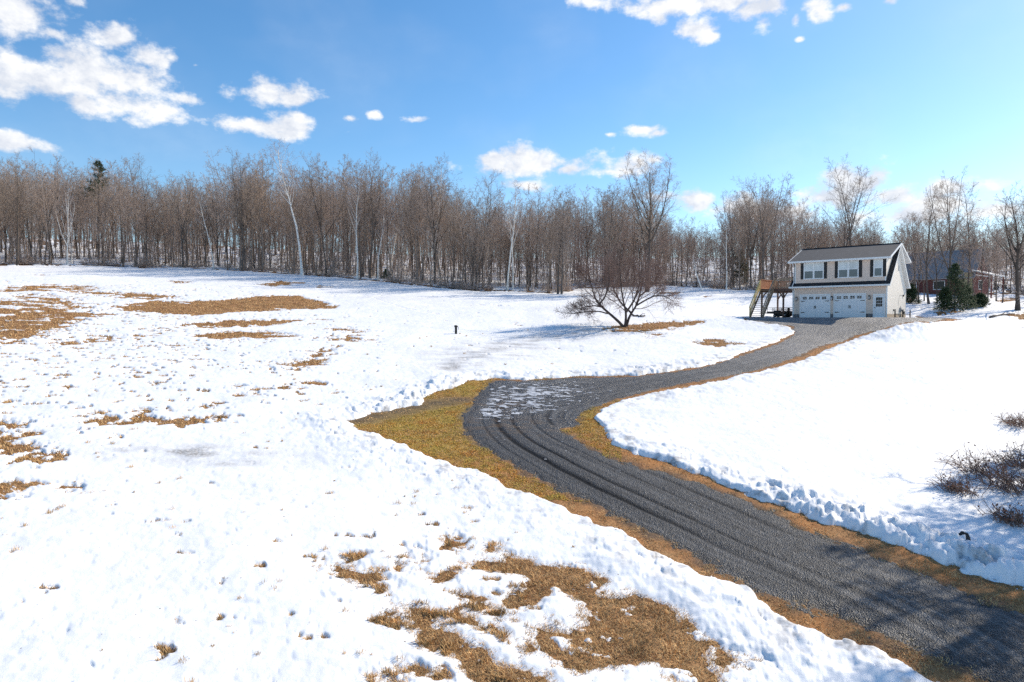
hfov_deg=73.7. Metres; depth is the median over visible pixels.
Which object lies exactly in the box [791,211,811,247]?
hardwood tree
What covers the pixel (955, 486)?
bramble bush
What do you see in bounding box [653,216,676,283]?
hardwood tree
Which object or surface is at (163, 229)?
hardwood tree
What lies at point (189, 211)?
hardwood tree
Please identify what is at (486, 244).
hardwood tree
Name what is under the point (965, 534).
pipe
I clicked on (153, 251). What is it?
sapling
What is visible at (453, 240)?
forked tree
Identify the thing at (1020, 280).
sapling
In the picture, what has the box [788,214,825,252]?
forked tree
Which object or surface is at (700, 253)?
young tree
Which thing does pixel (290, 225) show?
young tree
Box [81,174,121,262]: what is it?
hardwood tree
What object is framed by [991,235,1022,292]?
hardwood tree
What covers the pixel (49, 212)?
young tree
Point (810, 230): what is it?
young tree
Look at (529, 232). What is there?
hardwood tree
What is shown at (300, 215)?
young tree
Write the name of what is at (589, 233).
forked tree
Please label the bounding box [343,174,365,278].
birch tree
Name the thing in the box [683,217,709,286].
hardwood tree
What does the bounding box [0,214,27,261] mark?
sapling
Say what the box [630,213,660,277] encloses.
forked tree
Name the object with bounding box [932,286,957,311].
spruce tree
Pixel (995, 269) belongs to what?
young tree
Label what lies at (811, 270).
window
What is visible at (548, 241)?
hardwood tree
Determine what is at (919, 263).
young tree
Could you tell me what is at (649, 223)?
hardwood tree
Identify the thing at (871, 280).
garage house
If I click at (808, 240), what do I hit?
hardwood tree
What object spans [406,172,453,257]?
hardwood tree
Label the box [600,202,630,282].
forked tree
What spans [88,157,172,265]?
hardwood tree
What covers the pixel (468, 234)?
young tree
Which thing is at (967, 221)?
hardwood tree
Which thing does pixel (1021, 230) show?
young tree
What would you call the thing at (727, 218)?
birch tree
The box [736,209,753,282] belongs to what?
young tree
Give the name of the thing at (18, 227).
hardwood tree
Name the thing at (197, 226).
hardwood tree
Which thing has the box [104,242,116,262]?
sapling
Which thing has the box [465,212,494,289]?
hardwood tree
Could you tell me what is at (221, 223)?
young tree
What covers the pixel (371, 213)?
young tree
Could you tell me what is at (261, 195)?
hardwood tree
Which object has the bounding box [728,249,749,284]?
sapling
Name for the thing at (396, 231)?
birch tree
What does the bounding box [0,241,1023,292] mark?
undergrowth
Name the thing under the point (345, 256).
sapling
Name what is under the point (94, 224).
hardwood tree
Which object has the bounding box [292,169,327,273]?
young tree
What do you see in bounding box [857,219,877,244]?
forked tree
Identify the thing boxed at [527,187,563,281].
hardwood tree
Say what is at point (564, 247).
hardwood tree
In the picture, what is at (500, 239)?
young tree
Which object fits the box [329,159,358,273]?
young tree
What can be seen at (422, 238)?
young tree
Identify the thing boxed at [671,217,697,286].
hardwood tree
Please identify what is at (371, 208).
hardwood tree
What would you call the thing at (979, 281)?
window
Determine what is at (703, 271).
sapling
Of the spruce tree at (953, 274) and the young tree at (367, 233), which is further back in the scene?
the young tree at (367, 233)
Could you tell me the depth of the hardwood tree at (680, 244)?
106.43 m
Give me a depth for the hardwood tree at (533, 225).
105.98 m
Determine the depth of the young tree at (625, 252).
103.98 m
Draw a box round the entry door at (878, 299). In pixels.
[873,294,884,316]
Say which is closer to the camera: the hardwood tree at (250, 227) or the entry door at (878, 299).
the entry door at (878, 299)
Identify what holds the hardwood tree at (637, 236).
on the ground at (838, 532)
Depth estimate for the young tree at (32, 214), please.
109.94 m
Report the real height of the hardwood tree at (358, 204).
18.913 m
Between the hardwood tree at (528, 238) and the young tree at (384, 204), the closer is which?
the hardwood tree at (528, 238)
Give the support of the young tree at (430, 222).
on the ground at (838, 532)
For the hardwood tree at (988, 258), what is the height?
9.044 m
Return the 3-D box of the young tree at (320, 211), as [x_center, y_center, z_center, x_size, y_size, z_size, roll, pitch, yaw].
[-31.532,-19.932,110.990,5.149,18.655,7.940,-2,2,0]
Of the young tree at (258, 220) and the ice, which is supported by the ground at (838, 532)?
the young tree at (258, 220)
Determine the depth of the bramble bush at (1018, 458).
25.48 m
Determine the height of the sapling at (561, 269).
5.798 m
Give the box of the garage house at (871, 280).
[788,242,910,317]
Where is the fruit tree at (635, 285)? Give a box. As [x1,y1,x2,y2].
[553,221,685,326]
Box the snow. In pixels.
[0,238,1023,681]
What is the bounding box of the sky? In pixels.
[0,0,1023,257]
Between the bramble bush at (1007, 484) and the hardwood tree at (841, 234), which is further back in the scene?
the hardwood tree at (841, 234)
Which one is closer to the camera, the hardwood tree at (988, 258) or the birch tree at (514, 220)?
the hardwood tree at (988, 258)
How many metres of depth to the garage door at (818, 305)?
67.45 m
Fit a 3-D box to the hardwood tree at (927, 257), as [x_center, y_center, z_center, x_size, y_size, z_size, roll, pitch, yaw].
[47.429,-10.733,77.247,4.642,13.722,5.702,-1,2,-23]
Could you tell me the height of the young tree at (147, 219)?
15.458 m
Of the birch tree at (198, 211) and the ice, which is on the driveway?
the ice
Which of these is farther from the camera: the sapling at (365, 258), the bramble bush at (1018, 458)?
the sapling at (365, 258)
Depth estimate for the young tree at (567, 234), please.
99.39 m
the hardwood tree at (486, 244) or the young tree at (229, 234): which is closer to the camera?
the hardwood tree at (486, 244)
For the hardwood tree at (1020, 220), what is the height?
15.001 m
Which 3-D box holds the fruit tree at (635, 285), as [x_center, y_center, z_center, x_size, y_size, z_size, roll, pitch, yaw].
[9.539,-5.756,60.268,11.979,9.764,7.654,0,2,0]
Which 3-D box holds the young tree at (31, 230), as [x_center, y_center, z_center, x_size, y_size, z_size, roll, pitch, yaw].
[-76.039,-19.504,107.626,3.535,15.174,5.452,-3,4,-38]
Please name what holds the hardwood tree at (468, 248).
on the ground at (838, 532)
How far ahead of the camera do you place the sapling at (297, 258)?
110.38 m
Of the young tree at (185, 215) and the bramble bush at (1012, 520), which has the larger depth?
the young tree at (185, 215)
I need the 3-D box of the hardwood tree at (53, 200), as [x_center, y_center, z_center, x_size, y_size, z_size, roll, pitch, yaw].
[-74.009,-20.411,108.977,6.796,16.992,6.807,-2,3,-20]
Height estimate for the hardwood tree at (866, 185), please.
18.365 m
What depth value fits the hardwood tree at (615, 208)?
106.28 m
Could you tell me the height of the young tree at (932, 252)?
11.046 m
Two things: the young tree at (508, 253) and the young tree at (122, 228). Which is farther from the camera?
the young tree at (122, 228)
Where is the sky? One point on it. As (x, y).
(550, 94)
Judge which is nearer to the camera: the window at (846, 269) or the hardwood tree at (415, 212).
the window at (846, 269)
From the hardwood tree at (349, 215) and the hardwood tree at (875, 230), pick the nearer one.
the hardwood tree at (875, 230)
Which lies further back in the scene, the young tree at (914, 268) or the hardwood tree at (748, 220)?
the hardwood tree at (748, 220)
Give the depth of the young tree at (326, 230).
115.35 m
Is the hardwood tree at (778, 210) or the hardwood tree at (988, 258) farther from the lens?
the hardwood tree at (778, 210)
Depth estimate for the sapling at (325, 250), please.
106.00 m
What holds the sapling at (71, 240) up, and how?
on the ground at (838, 532)
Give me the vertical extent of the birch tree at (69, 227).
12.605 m
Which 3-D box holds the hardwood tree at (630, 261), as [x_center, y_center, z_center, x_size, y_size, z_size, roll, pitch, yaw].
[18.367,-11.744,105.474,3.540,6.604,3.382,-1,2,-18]
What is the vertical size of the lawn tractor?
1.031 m
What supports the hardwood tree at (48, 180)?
on the ground at (838, 532)
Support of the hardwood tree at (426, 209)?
on the ground at (838, 532)
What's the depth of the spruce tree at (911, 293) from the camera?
79.14 m
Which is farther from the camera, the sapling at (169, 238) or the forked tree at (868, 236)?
the sapling at (169, 238)
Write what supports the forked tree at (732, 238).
on the ground at (838, 532)
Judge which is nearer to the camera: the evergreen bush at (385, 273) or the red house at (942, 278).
the red house at (942, 278)
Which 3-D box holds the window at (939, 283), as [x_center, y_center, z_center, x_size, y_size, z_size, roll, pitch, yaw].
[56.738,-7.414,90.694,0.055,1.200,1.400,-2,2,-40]
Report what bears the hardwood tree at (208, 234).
on the ground at (838, 532)
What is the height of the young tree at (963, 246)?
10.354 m
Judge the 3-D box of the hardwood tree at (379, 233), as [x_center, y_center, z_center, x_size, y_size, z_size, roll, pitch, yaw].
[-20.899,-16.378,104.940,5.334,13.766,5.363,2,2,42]
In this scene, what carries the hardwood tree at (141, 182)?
on the ground at (838, 532)
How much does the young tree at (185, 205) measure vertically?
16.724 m
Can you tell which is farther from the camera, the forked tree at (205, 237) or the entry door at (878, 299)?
the forked tree at (205, 237)
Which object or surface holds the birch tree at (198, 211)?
on the ground at (838, 532)
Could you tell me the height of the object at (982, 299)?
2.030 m
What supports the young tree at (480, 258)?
on the ground at (838, 532)
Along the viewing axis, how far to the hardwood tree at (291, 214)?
108.24 m
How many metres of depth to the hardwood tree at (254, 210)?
116.83 m
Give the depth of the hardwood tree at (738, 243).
98.20 m
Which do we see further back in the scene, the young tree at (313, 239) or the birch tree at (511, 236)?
the young tree at (313, 239)
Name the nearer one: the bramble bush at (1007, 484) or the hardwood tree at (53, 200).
the bramble bush at (1007, 484)
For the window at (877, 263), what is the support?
in the garage house at (871, 280)
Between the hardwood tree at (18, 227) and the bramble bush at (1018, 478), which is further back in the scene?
the hardwood tree at (18, 227)
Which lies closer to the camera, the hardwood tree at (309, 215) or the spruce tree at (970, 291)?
the spruce tree at (970, 291)
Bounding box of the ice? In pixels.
[475,381,598,441]
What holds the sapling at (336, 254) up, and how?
on the ground at (838, 532)
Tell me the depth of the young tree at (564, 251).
96.39 m
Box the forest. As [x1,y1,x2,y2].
[0,149,1023,286]
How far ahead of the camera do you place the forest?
117.91 m
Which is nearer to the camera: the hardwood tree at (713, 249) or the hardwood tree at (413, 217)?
the hardwood tree at (413, 217)
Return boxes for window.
[803,262,823,279]
[837,260,858,277]
[873,259,882,276]
[933,280,944,289]
[978,280,981,288]
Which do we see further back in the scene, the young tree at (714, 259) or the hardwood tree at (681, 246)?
the young tree at (714, 259)
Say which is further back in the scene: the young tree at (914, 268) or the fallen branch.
the young tree at (914, 268)
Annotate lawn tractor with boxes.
[773,308,790,316]
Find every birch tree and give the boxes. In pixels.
[52,187,76,264]
[65,201,79,263]
[193,201,214,268]
[263,139,303,275]
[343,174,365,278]
[374,213,388,279]
[386,197,408,273]
[427,155,462,277]
[429,217,441,276]
[499,189,523,288]
[501,180,523,290]
[686,253,702,290]
[718,214,735,289]
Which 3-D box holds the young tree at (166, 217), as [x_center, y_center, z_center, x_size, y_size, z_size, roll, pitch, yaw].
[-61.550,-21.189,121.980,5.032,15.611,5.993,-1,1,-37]
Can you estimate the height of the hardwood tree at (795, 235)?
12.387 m
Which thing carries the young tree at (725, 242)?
on the ground at (838, 532)
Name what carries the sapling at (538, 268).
on the ground at (838, 532)
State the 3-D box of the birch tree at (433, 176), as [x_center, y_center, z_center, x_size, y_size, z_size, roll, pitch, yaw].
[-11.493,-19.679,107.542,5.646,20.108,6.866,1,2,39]
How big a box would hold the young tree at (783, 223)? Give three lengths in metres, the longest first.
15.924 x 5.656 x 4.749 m
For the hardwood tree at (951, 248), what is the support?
on the ground at (838, 532)
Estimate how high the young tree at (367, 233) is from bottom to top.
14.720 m
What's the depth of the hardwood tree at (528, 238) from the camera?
102.76 m
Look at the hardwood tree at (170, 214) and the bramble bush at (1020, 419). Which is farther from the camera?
the hardwood tree at (170, 214)
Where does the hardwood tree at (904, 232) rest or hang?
on the ground at (838, 532)
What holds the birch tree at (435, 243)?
on the ground at (838, 532)
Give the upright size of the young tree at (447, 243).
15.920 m
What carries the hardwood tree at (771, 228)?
on the ground at (838, 532)
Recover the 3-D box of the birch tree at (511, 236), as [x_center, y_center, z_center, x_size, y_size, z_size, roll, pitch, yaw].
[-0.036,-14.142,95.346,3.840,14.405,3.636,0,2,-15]
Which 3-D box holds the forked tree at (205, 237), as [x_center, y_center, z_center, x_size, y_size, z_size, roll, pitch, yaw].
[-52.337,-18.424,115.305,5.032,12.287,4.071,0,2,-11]
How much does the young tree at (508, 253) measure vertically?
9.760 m
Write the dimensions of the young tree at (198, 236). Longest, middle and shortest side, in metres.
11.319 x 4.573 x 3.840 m
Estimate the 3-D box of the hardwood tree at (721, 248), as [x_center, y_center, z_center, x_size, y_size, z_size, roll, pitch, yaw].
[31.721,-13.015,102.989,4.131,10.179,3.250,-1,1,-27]
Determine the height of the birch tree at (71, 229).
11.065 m
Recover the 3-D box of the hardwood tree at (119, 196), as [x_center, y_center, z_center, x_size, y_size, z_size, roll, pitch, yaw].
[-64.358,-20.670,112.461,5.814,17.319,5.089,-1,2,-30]
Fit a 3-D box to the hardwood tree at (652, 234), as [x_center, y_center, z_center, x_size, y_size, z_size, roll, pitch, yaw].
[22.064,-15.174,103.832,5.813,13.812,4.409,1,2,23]
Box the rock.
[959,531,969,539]
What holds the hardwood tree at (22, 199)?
on the ground at (838, 532)
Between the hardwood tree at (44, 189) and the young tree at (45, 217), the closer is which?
the young tree at (45, 217)
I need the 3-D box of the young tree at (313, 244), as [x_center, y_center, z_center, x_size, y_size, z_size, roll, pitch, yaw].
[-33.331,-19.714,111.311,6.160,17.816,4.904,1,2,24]
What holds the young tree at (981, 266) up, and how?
on the ground at (838, 532)
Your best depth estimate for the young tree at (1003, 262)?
80.76 m
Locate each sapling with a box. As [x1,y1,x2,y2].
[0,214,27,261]
[3,216,23,259]
[64,233,79,263]
[83,235,97,261]
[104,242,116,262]
[120,230,133,260]
[146,238,163,263]
[165,222,184,266]
[290,246,299,273]
[314,227,341,271]
[329,237,346,270]
[336,243,353,271]
[358,243,376,272]
[377,229,405,270]
[527,253,546,285]
[550,253,571,283]
[581,244,595,277]
[662,249,673,281]
[701,255,712,281]
[716,255,725,279]
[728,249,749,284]
[756,246,774,278]
[764,237,781,279]
[771,252,791,280]
[1007,246,1023,288]
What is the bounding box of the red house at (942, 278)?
[906,245,1004,297]
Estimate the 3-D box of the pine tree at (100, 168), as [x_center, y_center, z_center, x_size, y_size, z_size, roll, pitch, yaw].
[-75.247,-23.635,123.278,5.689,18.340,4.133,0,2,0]
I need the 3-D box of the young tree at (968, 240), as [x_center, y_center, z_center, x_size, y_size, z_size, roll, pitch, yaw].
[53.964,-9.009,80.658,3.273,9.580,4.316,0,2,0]
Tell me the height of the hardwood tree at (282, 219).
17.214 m
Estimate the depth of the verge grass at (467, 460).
28.31 m
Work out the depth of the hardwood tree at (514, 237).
107.49 m
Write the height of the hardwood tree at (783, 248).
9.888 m
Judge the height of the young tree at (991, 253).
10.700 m
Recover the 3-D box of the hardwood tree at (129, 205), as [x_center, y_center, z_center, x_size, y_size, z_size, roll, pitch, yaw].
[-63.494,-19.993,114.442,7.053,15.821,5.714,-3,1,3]
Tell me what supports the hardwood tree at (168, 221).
on the ground at (838, 532)
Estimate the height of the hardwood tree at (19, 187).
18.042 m
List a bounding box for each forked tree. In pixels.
[9,176,42,259]
[23,192,51,263]
[158,180,195,267]
[186,197,216,266]
[224,176,260,267]
[410,165,460,283]
[441,206,468,288]
[465,216,484,288]
[474,221,492,287]
[486,210,506,281]
[530,202,569,291]
[577,202,600,263]
[594,196,624,264]
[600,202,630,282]
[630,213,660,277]
[715,190,753,286]
[731,194,765,287]
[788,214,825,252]
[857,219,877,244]
[996,205,1023,263]
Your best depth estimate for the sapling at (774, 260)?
99.15 m
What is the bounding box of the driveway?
[461,317,1023,681]
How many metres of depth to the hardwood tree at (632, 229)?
105.67 m
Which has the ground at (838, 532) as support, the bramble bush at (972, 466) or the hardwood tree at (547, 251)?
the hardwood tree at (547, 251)
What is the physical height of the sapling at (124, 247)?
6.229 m
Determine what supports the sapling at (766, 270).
on the ground at (838, 532)
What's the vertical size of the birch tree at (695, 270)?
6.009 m
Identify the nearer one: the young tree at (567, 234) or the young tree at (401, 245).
the young tree at (567, 234)
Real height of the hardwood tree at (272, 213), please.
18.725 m
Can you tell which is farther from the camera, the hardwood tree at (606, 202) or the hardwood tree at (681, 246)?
the hardwood tree at (606, 202)
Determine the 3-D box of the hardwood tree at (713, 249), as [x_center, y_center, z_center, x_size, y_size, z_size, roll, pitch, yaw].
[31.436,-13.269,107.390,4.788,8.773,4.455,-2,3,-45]
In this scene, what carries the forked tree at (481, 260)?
on the ground at (838, 532)
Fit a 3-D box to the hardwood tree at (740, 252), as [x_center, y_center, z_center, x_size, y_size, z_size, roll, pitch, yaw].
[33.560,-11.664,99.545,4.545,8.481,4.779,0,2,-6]
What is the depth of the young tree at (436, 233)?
97.49 m
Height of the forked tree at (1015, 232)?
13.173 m
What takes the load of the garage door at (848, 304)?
in the garage house at (871, 280)
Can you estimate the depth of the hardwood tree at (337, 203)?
109.42 m
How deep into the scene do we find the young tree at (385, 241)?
99.60 m
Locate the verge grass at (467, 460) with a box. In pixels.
[353,376,621,501]
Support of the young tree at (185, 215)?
on the ground at (838, 532)
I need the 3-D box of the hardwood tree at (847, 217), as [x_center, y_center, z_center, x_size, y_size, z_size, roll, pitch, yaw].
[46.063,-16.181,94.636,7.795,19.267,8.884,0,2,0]
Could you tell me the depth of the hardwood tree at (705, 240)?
113.88 m
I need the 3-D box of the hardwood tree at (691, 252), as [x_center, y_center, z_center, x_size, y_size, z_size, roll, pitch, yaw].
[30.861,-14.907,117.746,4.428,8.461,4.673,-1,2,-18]
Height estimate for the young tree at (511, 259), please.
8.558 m
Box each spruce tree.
[906,283,922,302]
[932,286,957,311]
[935,263,975,311]
[957,285,981,308]
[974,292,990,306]
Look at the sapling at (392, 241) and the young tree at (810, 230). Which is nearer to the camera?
the young tree at (810, 230)
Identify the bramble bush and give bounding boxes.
[924,470,990,498]
[935,442,1022,480]
[957,458,1023,496]
[974,439,1023,470]
[977,500,1023,527]
[987,462,1023,492]
[991,408,1023,428]
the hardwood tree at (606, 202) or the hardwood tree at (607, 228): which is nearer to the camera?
the hardwood tree at (607, 228)
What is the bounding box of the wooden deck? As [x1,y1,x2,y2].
[749,278,793,317]
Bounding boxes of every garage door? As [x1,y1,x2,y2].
[799,294,830,316]
[833,293,865,316]
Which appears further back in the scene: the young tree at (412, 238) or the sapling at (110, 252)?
the sapling at (110, 252)
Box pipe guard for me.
[894,309,910,316]
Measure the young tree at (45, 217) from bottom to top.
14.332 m
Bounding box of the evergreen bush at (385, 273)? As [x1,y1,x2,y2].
[380,269,391,278]
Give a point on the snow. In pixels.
(862, 434)
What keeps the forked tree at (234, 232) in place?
on the ground at (838, 532)
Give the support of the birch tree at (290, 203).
on the ground at (838, 532)
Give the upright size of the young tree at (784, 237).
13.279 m
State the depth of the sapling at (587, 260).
103.19 m
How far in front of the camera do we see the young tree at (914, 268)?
78.20 m
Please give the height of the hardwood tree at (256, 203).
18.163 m
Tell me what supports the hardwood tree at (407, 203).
on the ground at (838, 532)
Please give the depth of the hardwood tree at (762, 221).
95.16 m
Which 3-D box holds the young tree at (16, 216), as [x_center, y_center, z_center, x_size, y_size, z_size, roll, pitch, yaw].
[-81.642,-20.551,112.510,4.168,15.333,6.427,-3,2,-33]
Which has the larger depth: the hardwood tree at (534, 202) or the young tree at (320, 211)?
the young tree at (320, 211)
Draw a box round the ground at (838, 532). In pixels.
[0,240,1023,681]
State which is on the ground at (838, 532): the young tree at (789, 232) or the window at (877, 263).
the young tree at (789, 232)
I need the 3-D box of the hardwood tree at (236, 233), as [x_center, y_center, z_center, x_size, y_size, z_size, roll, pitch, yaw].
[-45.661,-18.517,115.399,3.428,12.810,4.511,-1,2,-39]
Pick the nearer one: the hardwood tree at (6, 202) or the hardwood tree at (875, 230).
the hardwood tree at (875, 230)
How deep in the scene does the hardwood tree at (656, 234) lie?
109.69 m
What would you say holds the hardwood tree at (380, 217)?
on the ground at (838, 532)
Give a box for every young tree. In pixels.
[1,171,28,260]
[17,160,48,260]
[19,175,43,258]
[29,174,60,264]
[32,166,66,256]
[81,161,110,258]
[92,162,123,260]
[115,196,134,246]
[128,182,158,258]
[134,186,158,258]
[150,182,178,262]
[170,176,206,264]
[176,173,196,239]
[176,185,192,247]
[187,207,204,263]
[204,164,235,269]
[205,184,232,265]
[228,175,257,266]
[245,163,275,267]
[278,169,302,270]
[280,196,301,273]
[281,160,321,267]
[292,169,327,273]
[299,164,322,269]
[305,161,330,271]
[307,203,326,269]
[315,194,341,254]
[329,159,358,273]
[337,196,358,275]
[349,181,383,260]
[355,185,378,258]
[373,166,392,262]
[374,210,393,277]
[389,206,410,276]
[394,172,426,266]
[406,164,446,282]
[412,186,429,263]
[421,180,452,284]
[430,187,458,281]
[457,199,477,272]
[474,227,487,282]
[477,198,502,285]
[490,193,509,284]
[499,222,518,269]
[503,237,519,285]
[513,206,524,284]
[559,195,574,276]
[559,211,573,285]
[568,184,591,283]
[587,191,615,286]
[623,233,631,272]
[693,225,707,274]
[708,240,720,278]
[712,203,744,288]
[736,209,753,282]
[769,179,793,276]
[772,204,792,277]
[777,190,799,277]
[795,206,818,252]
[904,213,961,300]
[905,218,934,300]
[907,228,933,303]
[941,216,981,289]
[952,223,991,295]
[959,216,999,292]
[984,239,1004,300]
[987,223,1023,302]
[987,225,1001,284]
[1009,191,1023,265]
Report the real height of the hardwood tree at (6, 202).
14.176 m
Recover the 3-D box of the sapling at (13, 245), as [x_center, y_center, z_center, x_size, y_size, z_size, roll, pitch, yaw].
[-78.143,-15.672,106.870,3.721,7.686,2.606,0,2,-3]
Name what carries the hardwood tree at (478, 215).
on the ground at (838, 532)
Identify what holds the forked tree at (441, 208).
on the ground at (838, 532)
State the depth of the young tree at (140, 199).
113.75 m
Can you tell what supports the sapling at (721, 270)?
on the ground at (838, 532)
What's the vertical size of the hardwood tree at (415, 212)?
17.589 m
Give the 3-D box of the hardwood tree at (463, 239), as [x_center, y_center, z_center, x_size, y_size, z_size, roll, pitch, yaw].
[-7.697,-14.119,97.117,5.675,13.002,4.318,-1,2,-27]
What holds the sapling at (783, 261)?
on the ground at (838, 532)
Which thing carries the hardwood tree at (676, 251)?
on the ground at (838, 532)
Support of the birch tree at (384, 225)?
on the ground at (838, 532)
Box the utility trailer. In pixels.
[767,307,791,315]
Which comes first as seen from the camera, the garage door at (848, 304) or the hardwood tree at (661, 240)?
the garage door at (848, 304)
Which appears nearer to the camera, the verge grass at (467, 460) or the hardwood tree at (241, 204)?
the verge grass at (467, 460)
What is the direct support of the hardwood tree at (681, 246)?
on the ground at (838, 532)
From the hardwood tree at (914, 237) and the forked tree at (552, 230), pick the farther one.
the forked tree at (552, 230)
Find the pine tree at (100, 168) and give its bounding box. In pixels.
[80,159,110,258]
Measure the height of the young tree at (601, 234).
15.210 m
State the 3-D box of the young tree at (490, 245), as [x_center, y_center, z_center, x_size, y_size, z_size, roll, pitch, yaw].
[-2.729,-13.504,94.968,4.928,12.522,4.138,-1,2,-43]
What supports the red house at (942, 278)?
on the ground at (838, 532)
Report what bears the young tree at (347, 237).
on the ground at (838, 532)
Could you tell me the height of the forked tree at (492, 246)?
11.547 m
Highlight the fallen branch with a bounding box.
[989,312,1014,317]
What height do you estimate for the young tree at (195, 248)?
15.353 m
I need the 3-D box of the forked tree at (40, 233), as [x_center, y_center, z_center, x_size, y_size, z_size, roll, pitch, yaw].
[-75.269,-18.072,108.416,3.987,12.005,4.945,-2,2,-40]
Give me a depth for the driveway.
20.19 m
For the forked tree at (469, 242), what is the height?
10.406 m
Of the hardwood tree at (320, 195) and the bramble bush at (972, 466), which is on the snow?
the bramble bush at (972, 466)
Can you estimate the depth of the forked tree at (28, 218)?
112.56 m
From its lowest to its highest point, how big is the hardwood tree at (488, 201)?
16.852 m
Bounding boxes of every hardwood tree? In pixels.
[0,155,47,264]
[0,172,29,227]
[2,165,49,257]
[3,152,40,256]
[20,147,65,259]
[22,165,66,263]
[27,161,71,264]
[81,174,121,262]
[86,209,109,265]
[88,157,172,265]
[102,164,139,266]
[115,175,152,265]
[118,153,168,261]
[148,170,187,266]
[150,192,179,264]
[152,202,175,265]
[162,180,208,266]
[188,197,210,264]
[198,212,220,261]
[204,179,233,266]
[211,149,287,270]
[216,147,269,270]
[222,172,277,263]
[229,158,285,271]
[231,216,244,251]
[236,186,262,269]
[245,159,281,267]
[269,177,298,265]
[273,166,306,273]
[283,165,339,275]
[291,151,352,275]
[317,168,349,272]
[330,161,374,277]
[337,168,369,273]
[349,151,409,278]
[361,189,390,277]
[365,176,396,275]
[380,163,429,268]
[395,165,438,279]
[395,179,428,280]
[401,157,444,281]
[402,164,437,279]
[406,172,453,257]
[448,201,475,285]
[449,188,479,289]
[453,199,468,281]
[456,220,479,285]
[460,168,516,255]
[464,192,488,272]
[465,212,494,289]
[474,208,497,289]
[499,211,522,266]
[514,210,541,289]
[516,209,536,284]
[517,202,545,270]
[522,183,557,286]
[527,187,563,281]
[538,210,559,288]
[538,226,554,292]
[548,211,573,293]
[551,185,579,293]
[595,184,620,236]
[599,174,637,267]
[599,190,625,290]
[619,150,680,291]
[622,205,647,282]
[625,244,638,282]
[629,211,643,279]
[638,201,670,277]
[639,198,668,281]
[652,220,670,262]
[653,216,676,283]
[659,216,685,285]
[668,228,688,283]
[670,216,692,285]
[670,220,690,282]
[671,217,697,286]
[677,231,699,277]
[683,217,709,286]
[689,223,715,278]
[697,229,720,281]
[711,223,729,282]
[725,234,754,269]
[727,203,752,289]
[728,172,790,279]
[732,194,758,262]
[734,179,770,284]
[750,173,796,278]
[752,190,797,280]
[774,221,797,285]
[782,206,808,272]
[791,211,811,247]
[794,220,824,248]
[807,228,824,247]
[812,154,876,245]
[825,210,862,245]
[826,165,899,245]
[859,210,892,243]
[886,212,925,251]
[901,211,937,299]
[905,165,985,302]
[906,185,951,303]
[941,178,988,284]
[966,230,1007,297]
[977,181,1023,310]
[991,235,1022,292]
[1012,210,1023,233]
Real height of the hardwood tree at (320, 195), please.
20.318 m
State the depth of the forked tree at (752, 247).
99.89 m
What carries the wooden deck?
on the ground at (838, 532)
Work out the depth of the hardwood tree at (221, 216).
115.69 m
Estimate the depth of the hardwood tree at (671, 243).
104.75 m
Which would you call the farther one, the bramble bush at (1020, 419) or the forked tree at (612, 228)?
the forked tree at (612, 228)
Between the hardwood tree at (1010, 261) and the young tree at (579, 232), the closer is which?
the hardwood tree at (1010, 261)
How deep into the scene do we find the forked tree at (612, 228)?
104.37 m
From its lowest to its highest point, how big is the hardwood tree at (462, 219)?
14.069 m
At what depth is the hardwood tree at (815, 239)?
98.47 m
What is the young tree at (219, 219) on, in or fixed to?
on the ground at (838, 532)
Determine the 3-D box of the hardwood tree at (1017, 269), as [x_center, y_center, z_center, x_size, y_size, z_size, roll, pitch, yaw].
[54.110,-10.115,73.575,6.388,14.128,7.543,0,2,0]
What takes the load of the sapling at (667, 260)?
on the ground at (838, 532)
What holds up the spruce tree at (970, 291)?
on the ground at (838, 532)
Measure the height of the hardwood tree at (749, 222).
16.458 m
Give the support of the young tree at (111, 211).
on the ground at (838, 532)
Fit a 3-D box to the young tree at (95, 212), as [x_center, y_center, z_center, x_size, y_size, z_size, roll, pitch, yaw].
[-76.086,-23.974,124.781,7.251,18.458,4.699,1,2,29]
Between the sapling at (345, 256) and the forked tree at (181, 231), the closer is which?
the sapling at (345, 256)
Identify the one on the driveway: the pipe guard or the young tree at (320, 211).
the pipe guard
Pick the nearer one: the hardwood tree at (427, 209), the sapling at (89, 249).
the hardwood tree at (427, 209)
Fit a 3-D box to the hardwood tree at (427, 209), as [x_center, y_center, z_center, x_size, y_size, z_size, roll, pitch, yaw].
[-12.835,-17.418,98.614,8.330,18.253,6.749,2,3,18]
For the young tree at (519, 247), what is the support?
on the ground at (838, 532)
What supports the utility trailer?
on the ground at (838, 532)
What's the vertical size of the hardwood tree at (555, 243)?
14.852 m
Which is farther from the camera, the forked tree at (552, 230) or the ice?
the forked tree at (552, 230)
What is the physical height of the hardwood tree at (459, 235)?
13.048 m

